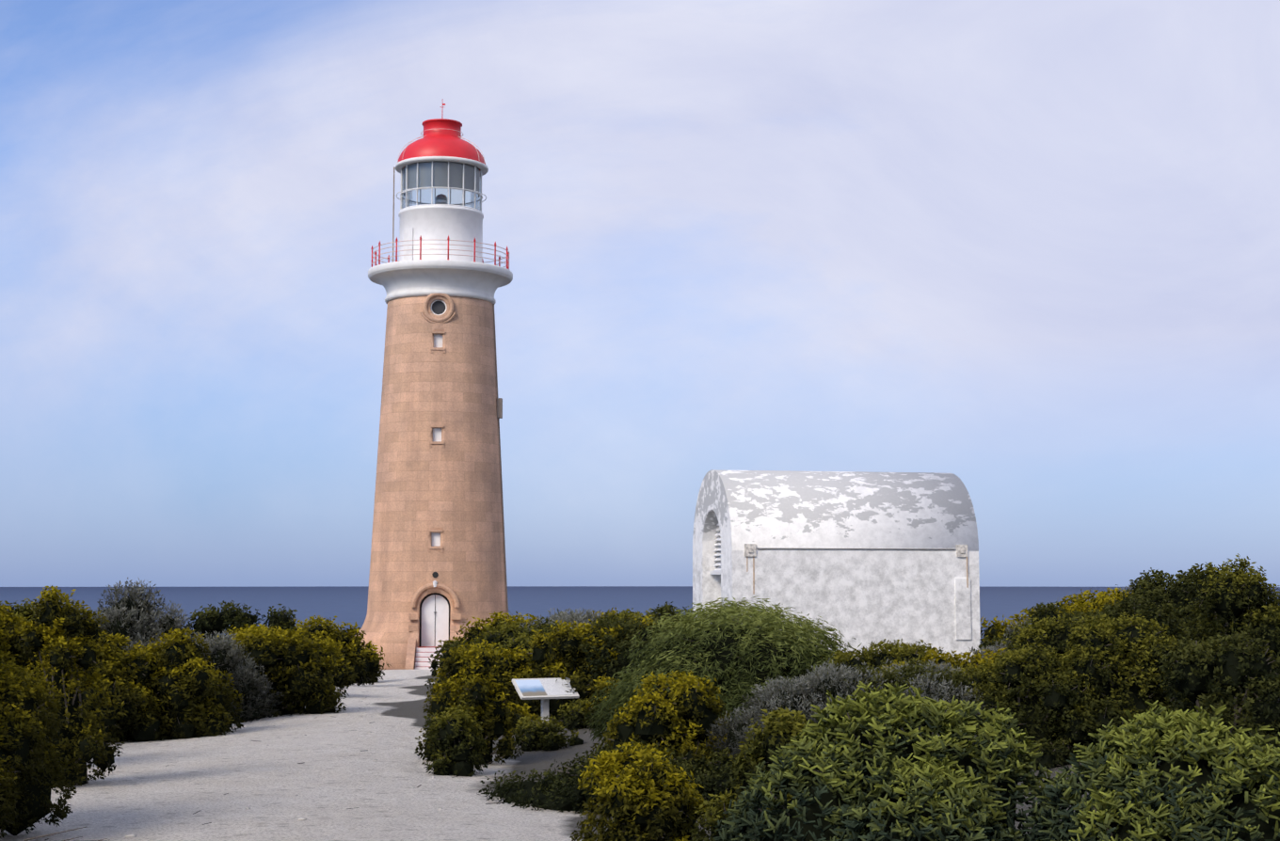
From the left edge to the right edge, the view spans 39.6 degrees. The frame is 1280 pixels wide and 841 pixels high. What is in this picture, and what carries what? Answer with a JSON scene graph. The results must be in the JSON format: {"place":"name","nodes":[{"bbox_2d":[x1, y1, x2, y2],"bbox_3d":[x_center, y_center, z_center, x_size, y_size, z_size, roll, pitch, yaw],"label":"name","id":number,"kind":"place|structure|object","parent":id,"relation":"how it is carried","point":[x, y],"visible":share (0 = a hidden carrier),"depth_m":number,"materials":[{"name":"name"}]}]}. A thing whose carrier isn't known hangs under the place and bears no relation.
{"place":"outdoors","nodes":[
{"label":"outdoors","id":0,"kind":"place"},
{"bbox_2d":[0,670,1270,840],"bbox_3d":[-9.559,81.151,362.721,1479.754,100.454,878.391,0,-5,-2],"label":"terrain","id":1,"kind":"structure","parent":0,"point":[142,792],"depth_m":18.04,"materials":[{"name":"beige sand"}]},
{"bbox_2d":[23,691,503,840],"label":"path twigs","id":2,"kind":"object","parent":1,"relation":"on","point":[193,814],"visible":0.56,"depth_m":12.96,"materials":[{"name":"brown wood"}]},
{"bbox_2d":[98,704,442,837],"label":"path stones","id":3,"kind":"object","parent":1,"relation":"on","point":[247,808],"visible":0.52,"depth_m":16.08,"materials":[{"name":"beige stone"}]},
{"bbox_2d":[358,103,512,670],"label":"lighthouse","id":4,"kind":"object","parent":1,"relation":"on","point":[438,567],"visible":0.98,"depth_m":78.78,"materials":[{"name":"stone"}]},
{"bbox_2d":[512,677,579,721],"bbox_3d":[-1.464,4.485,27.513,0.950,0.957,0.470,2,-6,-23],"label":"sign post","id":5,"kind":"object","parent":1,"relation":"on","point":[544,690],"visible":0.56,"depth_m":27.49,"materials":[{"name":"white metal"}]},
{"bbox_2d":[0,569,1279,840],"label":"bushes","id":6,"kind":"object","parent":1,"relation":"on","point":[657,728],"visible":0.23,"depth_m":17.36,"materials":[{"name":"green plant"}]},
{"bbox_2d":[0,553,1279,840],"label":"heath","id":7,"kind":"object","parent":1,"relation":"on","point":[1193,738],"depth_m":16.56,"materials":[{"name":"green plant"}]},
{"bbox_2d":[692,469,980,663],"bbox_3d":[3.255,3.144,30.137,4.200,4.570,2.830,1,-5,-12],"label":"store hut","id":8,"kind":"object","parent":1,"relation":"on","point":[864,559],"visible":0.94,"depth_m":29.02,"materials":[{"name":"paint"}]},
{"bbox_2d":[0,586,1279,641],"bbox_3d":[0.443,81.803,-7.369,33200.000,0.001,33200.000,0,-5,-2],"label":"sea water","id":9,"kind":"structure","parent":0,"point":[346,604],"depth_m":6897.02,"materials":[{"name":"blue liquid"}]},
{"bbox_2d":[0,0,1279,587],"label":"sky","id":10,"kind":"structure","parent":0,"point":[1027,252],"materials":[{"name":"blue"}]}
]}

